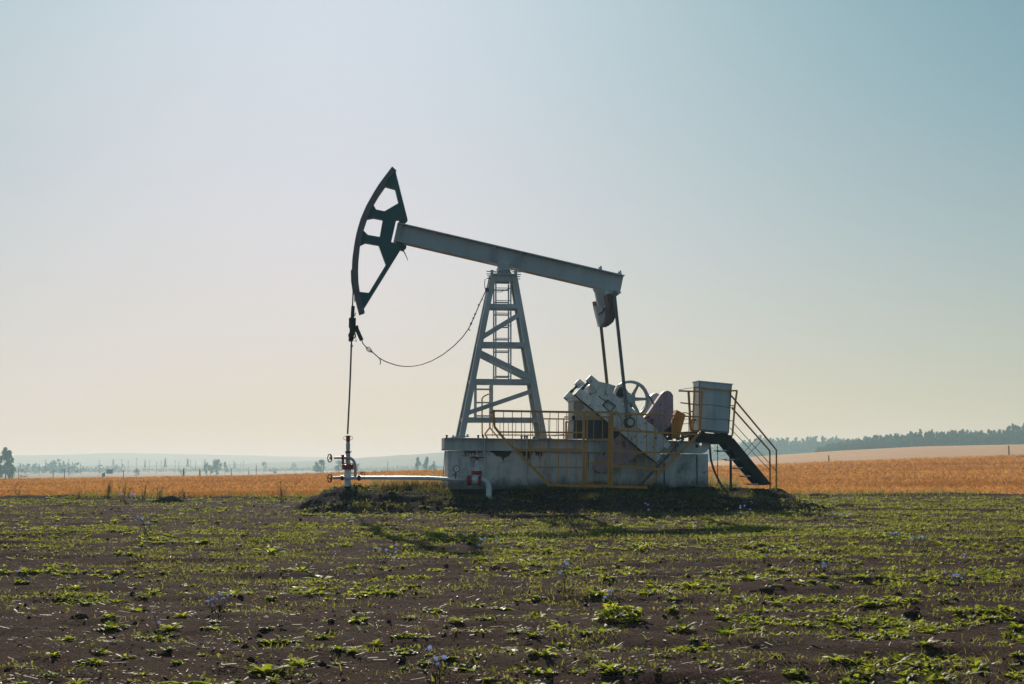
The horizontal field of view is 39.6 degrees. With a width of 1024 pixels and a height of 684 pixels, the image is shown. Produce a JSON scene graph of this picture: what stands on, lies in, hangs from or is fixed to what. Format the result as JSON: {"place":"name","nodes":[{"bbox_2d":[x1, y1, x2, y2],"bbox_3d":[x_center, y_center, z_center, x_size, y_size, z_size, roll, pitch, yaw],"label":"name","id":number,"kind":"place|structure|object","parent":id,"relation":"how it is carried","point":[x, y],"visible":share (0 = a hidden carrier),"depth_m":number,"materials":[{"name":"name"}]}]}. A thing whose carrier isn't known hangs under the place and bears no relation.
{"place":"outdoors","nodes":[
{"label":"outdoors","id":0,"kind":"place"},
{"bbox_2d":[1,453,340,465],"bbox_3d":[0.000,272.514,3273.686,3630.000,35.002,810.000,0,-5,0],"label":"hill","id":1,"kind":"structure","parent":0,"point":[120,459],"depth_m":3073.24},
{"bbox_2d":[0,470,372,478],"bbox_3d":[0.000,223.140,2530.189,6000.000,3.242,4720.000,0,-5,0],"label":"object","id":2,"kind":"structure","parent":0,"point":[99,474],"depth_m":1111.18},
{"bbox_2d":[0,447,14,478],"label":"tree","id":3,"kind":"object","parent":2,"relation":"on","point":[7,453],"visible":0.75,"depth_m":497.73,"materials":[{"name":"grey plant"}]},
{"bbox_2d":[4,457,15,477],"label":"tree","id":4,"kind":"object","parent":2,"relation":"on","point":[10,472],"visible":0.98,"depth_m":487.35,"materials":[{"name":"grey plant"}]},
{"bbox_2d":[211,459,221,474],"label":"tree","id":5,"kind":"object","parent":2,"relation":"on","point":[215,464],"visible":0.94,"depth_m":859.80,"materials":[{"name":"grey plant"}]},
{"bbox_2d":[15,459,444,473],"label":"forest","id":6,"kind":"object","parent":2,"relation":"on","point":[53,464],"visible":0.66,"depth_m":1205.55,"materials":[{"name":"green plant"}]},
{"bbox_2d":[316,460,325,472],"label":"tree","id":7,"kind":"object","parent":2,"relation":"on","point":[321,462],"visible":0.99,"depth_m":752.38,"materials":[{"name":"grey plant"}]},
{"bbox_2d":[423,456,432,469],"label":"tree","id":8,"kind":"object","parent":2,"relation":"on","point":[425,464],"visible":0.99,"depth_m":752.51,"materials":[{"name":"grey plant"}]},
{"bbox_2d":[14,440,862,470],"bbox_3d":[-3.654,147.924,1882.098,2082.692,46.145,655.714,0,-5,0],"label":"hill","id":9,"kind":"structure","parent":0,"point":[383,462],"depth_m":1727.58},
{"bbox_2d":[0,485,1023,683],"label":"ground","id":10,"kind":"structure","parent":0,"point":[236,623],"depth_m":11.54,"materials":[{"name":"soil"}]},
{"bbox_2d":[9,677,33,683],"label":"leafy weed","id":11,"kind":"object","parent":10,"relation":"on","point":[22,682],"visible":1,"depth_m":7.14,"materials":[{"name":"green plant"}]},
{"bbox_2d":[29,670,61,679],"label":"leafy weed","id":12,"kind":"object","parent":10,"relation":"on","point":[48,673],"visible":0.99,"depth_m":7.40,"materials":[{"name":"green plant"}]},
{"bbox_2d":[69,613,88,618],"bbox_3d":[-3.011,1.916,9.894,0.134,0.055,0.098,0,-5,0],"label":"earth clod","id":13,"kind":"object","parent":10,"relation":"on","point":[83,616],"visible":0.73,"depth_m":9.86,"materials":[{"name":"soil"}]},
{"bbox_2d":[66,678,91,683],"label":"leafy weed","id":14,"kind":"object","parent":10,"relation":"on","point":[76,682],"visible":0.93,"depth_m":7.33,"materials":[{"name":"green plant"}]},
{"bbox_2d":[78,600,96,605],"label":"leafy weed","id":15,"kind":"object","parent":10,"relation":"on","point":[88,603],"visible":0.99,"depth_m":11.21,"materials":[{"name":"green plant"}]},
{"bbox_2d":[82,657,110,664],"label":"leafy weed","id":16,"kind":"object","parent":10,"relation":"on","point":[96,661],"visible":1,"depth_m":7.79,"materials":[{"name":"green plant"}]},
{"bbox_2d":[102,613,117,618],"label":"leafy weed","id":17,"kind":"object","parent":10,"relation":"on","point":[104,615],"visible":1,"depth_m":9.83,"materials":[{"name":"green plant"}]},
{"bbox_2d":[98,620,123,631],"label":"leafy weed","id":18,"kind":"object","parent":10,"relation":"on","point":[110,625],"visible":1,"depth_m":9.37,"materials":[{"name":"green plant"}]},
{"bbox_2d":[116,478,133,502],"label":"dry weed","id":19,"kind":"object","parent":10,"relation":"on","point":[124,491],"visible":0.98,"depth_m":39.78,"materials":[{"name":"brown plant"}]},
{"bbox_2d":[115,653,136,658],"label":"leafy weed","id":20,"kind":"object","parent":10,"relation":"on","point":[120,655],"visible":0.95,"depth_m":8.00,"materials":[{"name":"green plant"}]},
{"bbox_2d":[127,604,151,611],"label":"leafy weed","id":21,"kind":"object","parent":10,"relation":"on","point":[139,608],"visible":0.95,"depth_m":10.71,"materials":[{"name":"green plant"}]},
{"bbox_2d":[134,669,153,675],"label":"leafy weed","id":22,"kind":"object","parent":10,"relation":"on","point":[144,672],"visible":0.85,"depth_m":7.52,"materials":[{"name":"green plant"}]},
{"bbox_2d":[142,611,173,637],"bbox_3d":[-2.241,1.795,8.957,0.187,0.203,0.179,0,-5,0],"label":"chicory plant","id":23,"kind":"object","parent":10,"relation":"on","point":[156,632],"visible":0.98,"depth_m":8.95,"materials":[{"name":"green plant"}]},
{"bbox_2d":[146,633,170,640],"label":"leafy weed","id":24,"kind":"object","parent":10,"relation":"on","point":[159,636],"visible":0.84,"depth_m":8.94,"materials":[{"name":"green plant"}]},
{"bbox_2d":[159,495,181,502],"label":"earth clod","id":25,"kind":"object","parent":10,"relation":"on","point":[169,499],"visible":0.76,"depth_m":40.62,"materials":[{"name":"soil"}]},
{"bbox_2d":[159,622,184,631],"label":"leafy weed","id":26,"kind":"object","parent":10,"relation":"on","point":[172,626],"visible":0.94,"depth_m":9.31,"materials":[{"name":"green plant"}]},
{"bbox_2d":[159,681,210,683],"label":"leafy weed","id":27,"kind":"object","parent":10,"relation":"on","point":[189,682],"visible":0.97,"depth_m":7.07,"materials":[{"name":"green plant"}]},
{"bbox_2d":[206,592,233,615],"bbox_3d":[-2.062,1.864,10.084,0.210,0.186,0.205,2,-5,-18],"label":"chicory plant","id":28,"kind":"object","parent":10,"relation":"on","point":[218,606],"visible":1,"depth_m":10.05,"materials":[{"name":"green plant"}]},
{"bbox_2d":[242,587,262,594],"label":"leafy weed","id":29,"kind":"object","parent":10,"relation":"on","point":[253,591],"visible":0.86,"depth_m":11.95,"materials":[{"name":"green plant"}]},
{"bbox_2d":[245,662,285,676],"bbox_3d":[-1.315,1.755,7.623,0.260,0.089,0.215,-9,-14,29],"label":"leafy weed","id":30,"kind":"object","parent":10,"relation":"on","point":[266,667],"visible":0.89,"depth_m":7.59,"materials":[{"name":"green plant"}]},
{"bbox_2d":[253,545,287,553],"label":"leafy weed","id":31,"kind":"object","parent":10,"relation":"on","point":[270,548],"visible":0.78,"depth_m":17.52,"materials":[{"name":"green plant"}]},
{"bbox_2d":[274,481,287,501],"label":"dry weed","id":32,"kind":"object","parent":10,"relation":"on","point":[280,494],"visible":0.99,"depth_m":40.38,"materials":[{"name":"brown plant"}]},
{"bbox_2d":[272,634,304,645],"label":"leafy weed","id":33,"kind":"object","parent":10,"relation":"on","point":[288,640],"visible":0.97,"depth_m":8.69,"materials":[{"name":"green plant"}]},
{"bbox_2d":[283,656,316,667],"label":"leafy weed","id":34,"kind":"object","parent":10,"relation":"on","point":[295,662],"visible":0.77,"depth_m":7.84,"materials":[{"name":"green plant"}]},
{"bbox_2d":[288,562,315,571],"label":"leafy weed","id":35,"kind":"object","parent":10,"relation":"on","point":[300,566],"visible":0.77,"depth_m":14.45,"materials":[{"name":"green plant"}]},
{"bbox_2d":[301,574,333,580],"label":"leafy weed","id":36,"kind":"object","parent":10,"relation":"on","point":[312,576],"visible":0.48,"depth_m":13.71,"materials":[{"name":"green plant"}]},
{"bbox_2d":[331,641,351,650],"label":"leafy weed","id":37,"kind":"object","parent":10,"relation":"on","point":[340,647],"visible":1,"depth_m":8.18,"materials":[{"name":"green plant"}]},
{"bbox_2d":[327,436,364,485],"bbox_3d":[-4.065,3.019,35.185,1.087,1.402,0.402,4,-6,-41],"label":"wellhead","id":38,"kind":"object","parent":10,"relation":"on","point":[347,466],"visible":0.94,"depth_m":35.10,"materials":[{"name":"silver metal"}]},
{"bbox_2d":[345,614,370,624],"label":"leafy weed","id":39,"kind":"object","parent":10,"relation":"on","point":[359,619],"visible":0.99,"depth_m":9.60,"materials":[{"name":"green plant"}]},
{"bbox_2d":[368,544,407,563],"bbox_3d":[-1.325,2.296,15.280,0.440,0.244,0.339,1,-5,-8],"label":"chicory plant","id":40,"kind":"object","parent":10,"relation":"on","point":[395,552],"visible":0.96,"depth_m":15.34,"materials":[{"name":"green plant"}]},
{"bbox_2d":[387,647,418,656],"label":"leafy weed","id":41,"kind":"object","parent":10,"relation":"on","point":[403,650],"visible":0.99,"depth_m":8.06,"materials":[{"name":"green plant"}]},
{"bbox_2d":[390,631,420,638],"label":"leafy weed","id":42,"kind":"object","parent":10,"relation":"on","point":[405,633],"visible":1,"depth_m":8.82,"materials":[{"name":"green plant"}]},
{"bbox_2d":[344,454,491,497],"bbox_3d":[-2.346,3.349,34.291,3.928,1.264,0.446,-2,-5,23],"label":"flow line","id":43,"kind":"object","parent":10,"relation":"on","point":[474,478],"visible":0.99,"depth_m":33.81,"materials":[{"name":"silver metal"}]},
{"bbox_2d":[419,646,447,683],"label":"chicory plant","id":44,"kind":"object","parent":10,"relation":"on","point":[434,675],"visible":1,"depth_m":7.22,"materials":[{"name":"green plant"}]},
{"bbox_2d":[419,606,448,613],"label":"leafy weed","id":45,"kind":"object","parent":10,"relation":"on","point":[435,610],"visible":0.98,"depth_m":10.47,"materials":[{"name":"green plant"}]},
{"bbox_2d":[447,663,478,672],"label":"leafy weed","id":46,"kind":"object","parent":10,"relation":"on","point":[464,667],"visible":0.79,"depth_m":7.69,"materials":[{"name":"green plant"}]},
{"bbox_2d":[465,627,493,632],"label":"leafy weed","id":47,"kind":"object","parent":10,"relation":"on","point":[481,630],"visible":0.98,"depth_m":9.00,"materials":[{"name":"green plant"}]},
{"bbox_2d":[493,646,524,651],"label":"leafy weed","id":48,"kind":"object","parent":10,"relation":"on","point":[509,648],"visible":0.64,"depth_m":8.55,"materials":[{"name":"green plant"}]},
{"bbox_2d":[0,483,1023,683],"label":"ground cover","id":49,"kind":"object","parent":10,"relation":"on","point":[904,632],"visible":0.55,"depth_m":15.77,"materials":[{"name":"green plant"}]},
{"bbox_2d":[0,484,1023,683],"bbox_3d":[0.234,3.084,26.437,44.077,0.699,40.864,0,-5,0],"label":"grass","id":50,"kind":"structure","parent":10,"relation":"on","point":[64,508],"depth_m":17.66,"materials":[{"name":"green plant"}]},
{"bbox_2d":[0,485,1023,683],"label":"straw litter","id":51,"kind":"object","parent":10,"relation":"on","point":[559,667],"visible":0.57,"depth_m":9.65,"materials":[{"name":"plant"}]},
{"bbox_2d":[521,628,543,639],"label":"leafy weed","id":52,"kind":"object","parent":10,"relation":"on","point":[534,633],"visible":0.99,"depth_m":8.90,"materials":[{"name":"green plant"}]},
{"bbox_2d":[522,665,544,673],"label":"leafy weed","id":53,"kind":"object","parent":10,"relation":"on","point":[531,670],"visible":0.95,"depth_m":7.58,"materials":[{"name":"green plant"}]},
{"bbox_2d":[72,487,1001,498],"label":"grass","id":54,"kind":"structure","parent":10,"relation":"on","point":[942,492],"depth_m":48.09,"materials":[{"name":"plant"}]},
{"bbox_2d":[526,646,559,655],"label":"leafy weed","id":55,"kind":"object","parent":10,"relation":"on","point":[546,652],"visible":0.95,"depth_m":7.92,"materials":[{"name":"green plant"}]},
{"bbox_2d":[557,560,573,593],"bbox_3d":[0.447,1.964,11.802,0.146,0.298,0.155,0,-5,0],"label":"chicory plant","id":56,"kind":"object","parent":10,"relation":"on","point":[567,563],"visible":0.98,"depth_m":11.80,"materials":[{"name":"green plant"}]},
{"bbox_2d":[350,482,794,510],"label":"grass","id":57,"kind":"structure","parent":10,"relation":"on","point":[612,492],"depth_m":33.93,"materials":[{"name":"green plant"}]},
{"bbox_2d":[367,472,779,489],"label":"dry grass","id":58,"kind":"structure","parent":10,"relation":"on","point":[382,484],"depth_m":35.51,"materials":[{"name":"orange plant"}]},
{"bbox_2d":[442,438,707,488],"bbox_3d":[1.558,3.286,35.825,6.750,1.704,1.171,1,-5,-7],"label":"concrete foundation","id":59,"kind":"object","parent":10,"relation":"on","point":[508,469],"visible":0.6,"depth_m":35.43,"materials":[{"name":"concrete"}]},
{"bbox_2d":[481,386,567,438],"bbox_3d":[1.276,2.072,37.385,4.259,1.826,0.050,1,-5,-7],"label":"guard railing","id":60,"kind":"object","parent":59,"relation":"on","point":[508,434],"visible":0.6,"depth_m":37.18,"materials":[{"name":"yellow metal"}]},
{"bbox_2d":[352,167,709,472],"bbox_3d":[0.469,-0.538,36.110,9.039,7.694,2.220,1,-5,-7],"label":"pump jack","id":61,"kind":"object","parent":59,"relation":"on","point":[592,394],"visible":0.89,"depth_m":35.70,"materials":[{"name":"silver metal"}]},
{"bbox_2d":[347,270,363,433],"bbox_3d":[-3.903,0.244,35.465,0.394,4.096,0.320,1,-5,-7],"label":"polished rod","id":62,"kind":"object","parent":61,"relation":"hanging from","point":[353,327],"visible":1,"depth_m":35.41,"materials":[{"name":"black metal"}]},
{"bbox_2d":[362,288,488,366],"bbox_3d":[-2.175,-0.369,35.610,3.173,1.994,0.126,0,-5,-2],"label":"slack rope","id":63,"kind":"object","parent":61,"relation":"hanging from","point":[486,290],"visible":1,"depth_m":35.58,"materials":[{"name":"black metal"}]},
{"bbox_2d":[490,410,701,488],"bbox_3d":[2.039,2.655,35.092,5.191,1.907,0.930,1,-5,-7],"label":"guard railing","id":64,"kind":"object","parent":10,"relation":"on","point":[611,430],"visible":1,"depth_m":34.65,"materials":[{"name":"metal"}]},
{"bbox_2d":[585,586,607,595],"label":"leafy weed","id":65,"kind":"object","parent":10,"relation":"on","point":[596,591],"visible":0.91,"depth_m":11.49,"materials":[{"name":"green plant"}]},
{"bbox_2d":[571,480,626,489],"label":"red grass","id":66,"kind":"structure","parent":10,"relation":"on","point":[599,482],"depth_m":35.22,"materials":[{"name":"plant"}]},
{"bbox_2d":[590,623,617,632],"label":"leafy weed","id":67,"kind":"object","parent":10,"relation":"on","point":[603,627],"visible":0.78,"depth_m":9.11,"materials":[{"name":"green plant"}]},
{"bbox_2d":[596,571,616,581],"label":"leafy weed","id":68,"kind":"object","parent":10,"relation":"on","point":[607,577],"visible":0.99,"depth_m":13.19,"materials":[{"name":"green plant"}]},
{"bbox_2d":[596,660,627,669],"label":"leafy weed","id":69,"kind":"object","parent":10,"relation":"on","point":[604,664],"visible":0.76,"depth_m":7.54,"materials":[{"name":"green plant"}]},
{"bbox_2d":[600,642,627,650],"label":"leafy weed","id":70,"kind":"object","parent":10,"relation":"on","point":[614,646],"visible":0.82,"depth_m":8.61,"materials":[{"name":"green plant"}]},
{"bbox_2d":[603,588,632,606],"bbox_3d":[0.815,1.932,10.670,0.233,0.160,0.149,-2,-5,24],"label":"chicory plant","id":71,"kind":"object","parent":10,"relation":"on","point":[615,598],"visible":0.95,"depth_m":10.70,"materials":[{"name":"blue plant"}]},
{"bbox_2d":[590,603,651,621],"bbox_3d":[0.744,1.850,9.699,0.388,0.144,0.373,3,-5,-27],"label":"leafy weed","id":72,"kind":"object","parent":10,"relation":"on","point":[611,613],"visible":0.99,"depth_m":9.65,"materials":[{"name":"green plant"}]},
{"bbox_2d":[665,620,697,633],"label":"leafy weed","id":73,"kind":"object","parent":10,"relation":"on","point":[683,625],"visible":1,"depth_m":9.25,"materials":[{"name":"green plant"}]},
{"bbox_2d":[679,579,701,588],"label":"leafy weed","id":74,"kind":"object","parent":10,"relation":"on","point":[688,583],"visible":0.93,"depth_m":12.32,"materials":[{"name":"green plant"}]},
{"bbox_2d":[709,443,723,487],"bbox_3d":[5.241,3.201,36.294,0.446,1.296,0.056,1,-5,-7],"label":"conduit hose","id":75,"kind":"object","parent":10,"relation":"on","point":[714,471],"visible":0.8,"depth_m":36.26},
{"bbox_2d":[705,622,743,634],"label":"leafy weed","id":76,"kind":"object","parent":10,"relation":"on","point":[721,629],"visible":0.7,"depth_m":9.09,"materials":[{"name":"green plant"}]},
{"bbox_2d":[675,386,776,488],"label":"metal stairs","id":77,"kind":"structure","parent":10,"relation":"on","point":[733,450],"depth_m":35.94,"materials":[{"name":"metal"}]},
{"bbox_2d":[691,380,732,434],"bbox_3d":[5.061,1.686,36.322,1.038,1.369,0.612,1,-5,-7],"label":"control cabinet","id":78,"kind":"object","parent":77,"relation":"on","point":[716,407],"visible":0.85,"depth_m":36.06,"materials":[{"name":"grey metal"}]},
{"bbox_2d":[718,673,743,683],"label":"leafy weed","id":79,"kind":"object","parent":10,"relation":"on","point":[729,680],"visible":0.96,"depth_m":7.29,"materials":[{"name":"green plant"}]},
{"bbox_2d":[733,662,752,669],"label":"leafy weed","id":80,"kind":"object","parent":10,"relation":"on","point":[742,666],"visible":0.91,"depth_m":7.57,"materials":[{"name":"green plant"}]},
{"bbox_2d":[736,570,769,581],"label":"leafy weed","id":81,"kind":"object","parent":10,"relation":"on","point":[754,576],"visible":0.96,"depth_m":13.00,"materials":[{"name":"green plant"}]},
{"bbox_2d":[759,587,774,592],"bbox_3d":[2.184,2.127,12.196,0.142,0.051,0.107,0,-5,0],"label":"earth clod","id":82,"kind":"object","parent":10,"relation":"on","point":[767,589],"visible":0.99,"depth_m":12.16,"materials":[{"name":"soil"}]},
{"bbox_2d":[781,668,806,677],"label":"leafy weed","id":83,"kind":"object","parent":10,"relation":"on","point":[797,673],"visible":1,"depth_m":7.36,"materials":[{"name":"green plant"}]},
{"bbox_2d":[807,614,830,617],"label":"leafy weed","id":84,"kind":"object","parent":10,"relation":"on","point":[814,616],"visible":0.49,"depth_m":10.22,"materials":[{"name":"green plant"}]},
{"bbox_2d":[820,653,854,662],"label":"leafy weed","id":85,"kind":"object","parent":10,"relation":"on","point":[835,657],"visible":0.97,"depth_m":7.88,"materials":[{"name":"green plant"}]},
{"bbox_2d":[842,657,868,662],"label":"leafy weed","id":86,"kind":"object","parent":10,"relation":"on","point":[858,660],"visible":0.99,"depth_m":7.83,"materials":[{"name":"green plant"}]},
{"bbox_2d":[839,677,873,683],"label":"leafy weed","id":87,"kind":"object","parent":10,"relation":"on","point":[849,680],"visible":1,"depth_m":7.17,"materials":[{"name":"green plant"}]},
{"bbox_2d":[847,666,874,680],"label":"leafy weed","id":88,"kind":"object","parent":10,"relation":"on","point":[854,673],"visible":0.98,"depth_m":7.35,"materials":[{"name":"green plant"}]},
{"bbox_2d":[853,597,887,608],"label":"leafy weed","id":89,"kind":"object","parent":10,"relation":"on","point":[871,603],"visible":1,"depth_m":11.01,"materials":[{"name":"green plant"}]},
{"bbox_2d":[884,648,913,662],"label":"leafy weed","id":90,"kind":"object","parent":10,"relation":"on","point":[898,657],"visible":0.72,"depth_m":7.99,"materials":[{"name":"green plant"}]},
{"bbox_2d":[892,676,918,683],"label":"leafy weed","id":91,"kind":"object","parent":10,"relation":"on","point":[903,680],"visible":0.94,"depth_m":7.22,"materials":[{"name":"green plant"}]},
{"bbox_2d":[891,651,920,661],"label":"leafy weed","id":92,"kind":"object","parent":10,"relation":"on","point":[911,655],"visible":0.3,"depth_m":8.20,"materials":[{"name":"green plant"}]},
{"bbox_2d":[902,610,920,615],"bbox_3d":[2.876,1.952,10.237,0.132,0.046,0.094,0,-5,0],"label":"earth clod","id":93,"kind":"object","parent":10,"relation":"on","point":[910,612],"visible":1,"depth_m":10.20,"materials":[{"name":"soil"}]},
{"bbox_2d":[911,635,941,646],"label":"leafy weed","id":94,"kind":"object","parent":10,"relation":"on","point":[921,641],"visible":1,"depth_m":8.47,"materials":[{"name":"green plant"}]},
{"bbox_2d":[920,660,939,669],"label":"leafy weed","id":95,"kind":"object","parent":10,"relation":"on","point":[928,664],"visible":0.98,"depth_m":7.73,"materials":[{"name":"green plant"}]},
{"bbox_2d":[916,669,962,683],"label":"leafy weed","id":96,"kind":"object","parent":10,"relation":"on","point":[938,677],"visible":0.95,"depth_m":7.22,"materials":[{"name":"green plant"}]},
{"bbox_2d":[926,653,954,659],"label":"leafy weed","id":97,"kind":"object","parent":10,"relation":"on","point":[943,655],"visible":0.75,"depth_m":8.28,"materials":[{"name":"green plant"}]},
{"bbox_2d":[944,561,975,584],"bbox_3d":[4.050,2.098,12.825,0.296,0.229,0.234,-1,-5,9],"label":"chicory plant","id":98,"kind":"object","parent":10,"relation":"on","point":[959,578],"visible":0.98,"depth_m":12.84,"materials":[{"name":"blue plant"}]},
{"bbox_2d":[1001,621,1023,630],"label":"leafy weed","id":99,"kind":"object","parent":10,"relation":"on","point":[1015,625],"visible":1,"depth_m":9.41,"materials":[{"name":"green plant"}]},
{"bbox_2d":[0,0,1023,457],"label":"sky","id":100,"kind":"structure","parent":0,"point":[813,209],"materials":[{"name":"blue"}]},
{"bbox_2d":[0,454,1023,497],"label":"wheat field","id":101,"kind":"structure","parent":0,"point":[872,473],"depth_m":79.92,"materials":[{"name":"plant"}]},
{"bbox_2d":[708,444,1023,466],"bbox_3d":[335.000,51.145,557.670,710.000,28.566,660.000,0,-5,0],"label":"field","id":102,"kind":"structure","parent":0,"point":[932,452],"depth_m":494.38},
{"bbox_2d":[684,435,871,461],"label":"forest","id":103,"kind":"object","parent":102,"relation":"on","point":[810,444],"visible":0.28,"depth_m":1031.11,"materials":[{"name":"green plant"}]},
{"bbox_2d":[815,423,1023,451],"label":"forest","id":104,"kind":"object","parent":102,"relation":"on","point":[1013,435],"visible":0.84,"depth_m":644.64,"materials":[{"name":"green plant"}]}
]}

